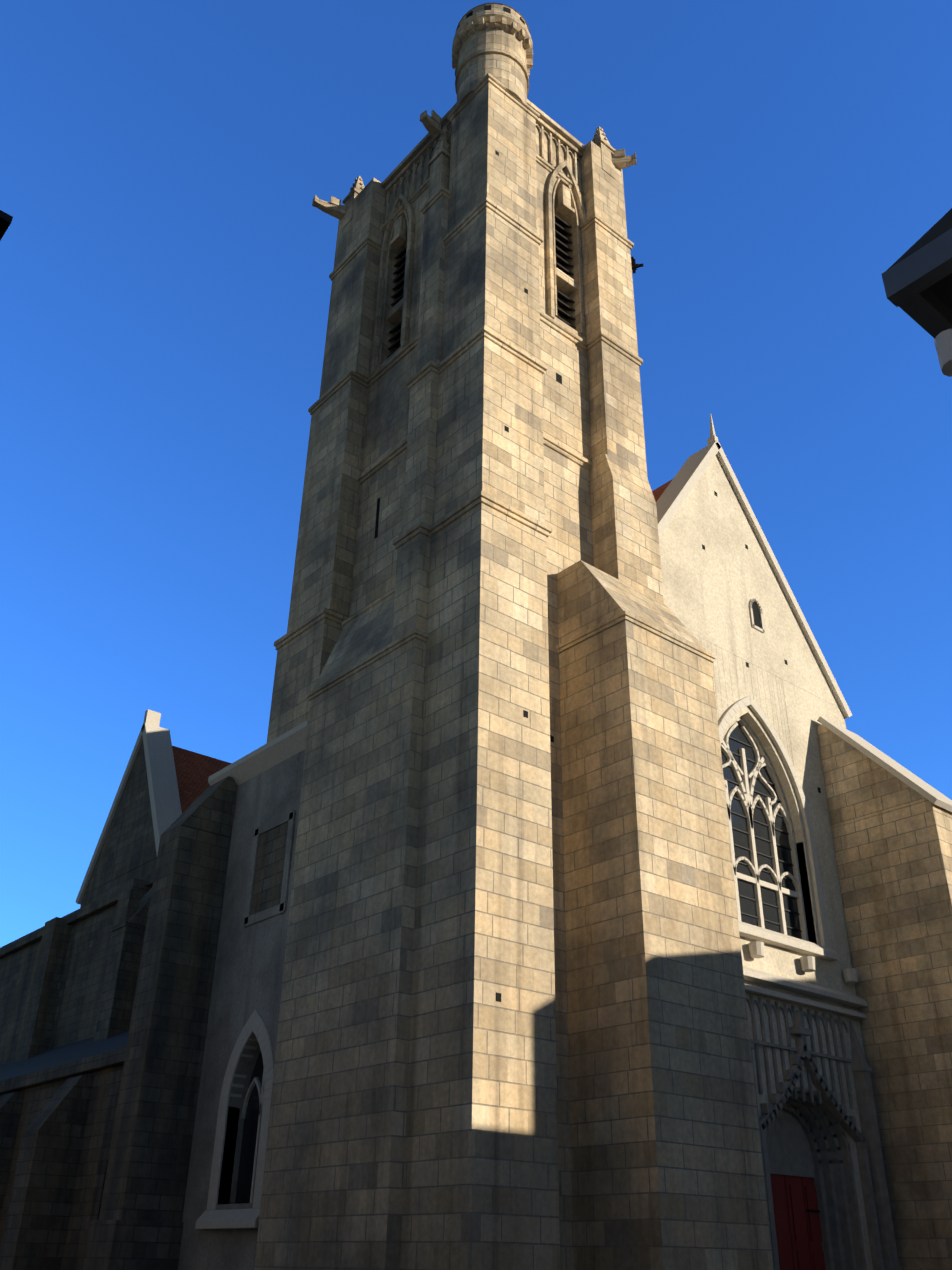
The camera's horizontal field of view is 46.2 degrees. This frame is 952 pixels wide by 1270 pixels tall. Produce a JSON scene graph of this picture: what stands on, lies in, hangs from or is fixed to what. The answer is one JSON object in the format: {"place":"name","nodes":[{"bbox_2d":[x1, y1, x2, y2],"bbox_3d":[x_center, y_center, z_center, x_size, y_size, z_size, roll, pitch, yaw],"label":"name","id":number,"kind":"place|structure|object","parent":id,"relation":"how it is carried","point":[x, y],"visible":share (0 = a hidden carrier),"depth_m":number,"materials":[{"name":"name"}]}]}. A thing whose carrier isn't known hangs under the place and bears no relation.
{"place":"outdoors","nodes":[
{"label":"outdoors","id":0,"kind":"place"},
{"bbox_2d":[235,1052,263,1203],"bbox_3d":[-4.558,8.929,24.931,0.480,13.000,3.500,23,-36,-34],"label":"window glass","id":1,"kind":"object","parent":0,"point":[246,1165],"visible":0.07,"depth_m":23.78,"materials":[{"name":"black glass"}]},
{"bbox_2d":[0,0,951,946],"label":"sky","id":2,"kind":"structure","parent":0,"point":[167,258],"materials":[{"name":"blue"}]},
{"bbox_2d":[254,82,772,1269],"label":"tower","id":3,"kind":"structure","parent":0,"point":[470,840],"depth_m":22.71,"materials":[{"name":"beige stone"}]},
{"bbox_2d":[312,110,636,228],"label":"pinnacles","id":4,"kind":"object","parent":3,"relation":"on","point":[438,164],"visible":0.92,"depth_m":35.89,"materials":[{"name":"stone"}]},
{"bbox_2d":[387,214,575,357],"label":"louvres","id":5,"kind":"object","parent":3,"relation":"on","point":[560,223],"visible":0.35,"depth_m":33.56,"materials":[{"name":"black wood"}]},
{"bbox_2d":[452,3,532,106],"bbox_3d":[0.494,-17.166,34.050,2.500,4.350,2.500,23,-36,-34],"label":"round turret","id":6,"kind":"object","parent":3,"relation":"on","point":[495,41],"visible":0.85,"depth_m":33.29,"materials":[{"name":"stone"}]},
{"bbox_2d":[458,5,524,27],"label":"round turret holes","id":7,"kind":"object","parent":6,"relation":"in","point":[506,9],"visible":0.19,"depth_m":33.83,"materials":[{"name":"black"}]},
{"bbox_2d":[274,73,715,700],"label":"string courses","id":8,"kind":"object","parent":3,"relation":"attached to","point":[402,217],"visible":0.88,"depth_m":32.20,"materials":[{"name":"beige stone"}]},
{"bbox_2d":[631,257,643,272],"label":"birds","id":9,"kind":"object","parent":3,"relation":"on","point":[634,265],"visible":0.12,"depth_m":36.45},
{"bbox_2d":[659,455,872,1269],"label":"facade wall","id":10,"kind":"structure","parent":0,"point":[718,584],"depth_m":32.05,"materials":[{"name":"beige paint"}]},
{"bbox_2d":[749,598,764,632],"bbox_3d":[8.421,-0.627,33.544,0.596,1.097,0.050,23,-36,-34],"label":"window frame","id":11,"kind":"object","parent":10,"relation":"attached to","point":[762,628],"visible":1,"depth_m":33.48,"materials":[{"name":"white stone"}]},
{"bbox_2d":[702,491,820,792],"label":"facade holes","id":12,"kind":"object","parent":10,"relation":"in","point":[756,615],"depth_m":33.56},
{"bbox_2d":[232,479,672,826],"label":"roof","id":13,"kind":"structure","parent":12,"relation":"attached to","point":[658,492],"depth_m":36.73,"materials":[{"name":"tile"}]},
{"bbox_2d":[721,721,801,938],"bbox_3d":[7.312,5.011,30.030,3.800,6.200,0.030,23,-36,-34],"label":"glass","id":14,"kind":"object","parent":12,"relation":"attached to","point":[748,906],"depth_m":29.92,"materials":[{"name":"grey glass"}]},
{"bbox_2d":[722,736,801,931],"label":"bars","id":15,"kind":"object","parent":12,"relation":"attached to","point":[761,839],"visible":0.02,"depth_m":30.03,"materials":[{"name":"black metal"}]},
{"bbox_2d":[746,995,899,1269],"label":"portal","id":16,"kind":"object","parent":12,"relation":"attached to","point":[803,1134],"visible":0.88,"depth_m":26.82,"materials":[{"name":"stone"}]},
{"bbox_2d":[770,1174,825,1269],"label":"door","id":17,"kind":"structure","parent":16,"relation":"in","point":[798,1233],"depth_m":25.98,"materials":[{"name":"red wood"}]},
{"bbox_2d":[656,413,867,1019],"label":"facade trim","id":18,"kind":"structure","parent":10,"relation":"attached to","point":[678,490],"depth_m":30.41,"materials":[{"name":"beige stone"}]},
{"bbox_2d":[886,208,951,307],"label":"house roof","id":19,"kind":"structure","parent":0,"point":[942,289],"depth_m":7.47,"materials":[{"name":"black"}]},
{"bbox_2d":[934,329,951,376],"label":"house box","id":20,"kind":"object","parent":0,"point":[943,342],"visible":1,"depth_m":7.21,"materials":[{"name":"white paint"}]},
{"label":"ground","id":21,"kind":"structure","parent":0,"visible":0},
{"bbox_2d":[0,740,236,1269],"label":"side wall","id":22,"kind":"structure","parent":21,"relation":"on","point":[131,944],"depth_m":27.78,"materials":[{"name":"stone"}]},
{"bbox_2d":[97,1158,108,1219],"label":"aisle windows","id":23,"kind":"structure","parent":22,"relation":"attached to","point":[102,1191],"depth_m":26.97,"materials":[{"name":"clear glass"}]},
{"bbox_2d":[0,1004,209,1080],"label":"roof","id":24,"kind":"structure","parent":22,"relation":"on","point":[77,1050],"depth_m":34.70,"materials":[{"name":"metal"}]},
{"bbox_2d":[75,709,181,904],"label":"gable coping","id":25,"kind":"object","parent":22,"relation":"attached to","point":[166,810],"visible":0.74,"depth_m":45.06,"materials":[{"name":"white stone"}]},
{"bbox_2d":[172,746,232,833],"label":"tiled roof","id":26,"kind":"structure","parent":22,"relation":"attached to","point":[194,771],"depth_m":46.28,"materials":[{"name":"tile"}]},
{"bbox_2d":[178,749,304,1269],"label":"wall","id":27,"kind":"structure","parent":21,"relation":"on","point":[249,968],"depth_m":25.12,"materials":[{"name":"paint"}]},
{"bbox_2d":[195,720,307,1229],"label":"stone trim","id":28,"kind":"structure","parent":27,"relation":"attached to","point":[276,751],"depth_m":23.93,"materials":[{"name":"grey stone"}]},
{"bbox_2d":[250,821,288,914],"bbox_3d":[-4.778,5.483,26.160,0.112,2.000,1.400,23,-36,-34],"label":"aisle niche","id":29,"kind":"object","parent":27,"relation":"attached to","point":[268,880],"visible":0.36,"depth_m":26.14,"materials":[{"name":"stone"}]},
{"bbox_2d":[817,725,951,1269],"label":"buttress","id":30,"kind":"object","parent":21,"relation":"on","point":[892,836],"visible":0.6,"depth_m":28.78,"materials":[{"name":"stone"}]},
{"bbox_2d":[817,716,951,811],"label":"buttress coping","id":31,"kind":"object","parent":30,"relation":"on","point":[903,774],"visible":1,"depth_m":31.57,"materials":[{"name":"beige stone"}]},
{"bbox_3d":[-18.374,2.697,10.791,12.380,9.500,70.000,23,-36,-34],"label":"house","id":32,"kind":"object","parent":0,"visible":0},
{"bbox_2d":[0,210,12,240],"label":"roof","id":33,"kind":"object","parent":32,"relation":"attached to","point":[5,220],"visible":1,"depth_m":3.80,"materials":[{"name":"black metal"}]},
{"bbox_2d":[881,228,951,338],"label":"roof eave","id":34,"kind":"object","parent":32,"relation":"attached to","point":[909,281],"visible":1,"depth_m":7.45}
]}

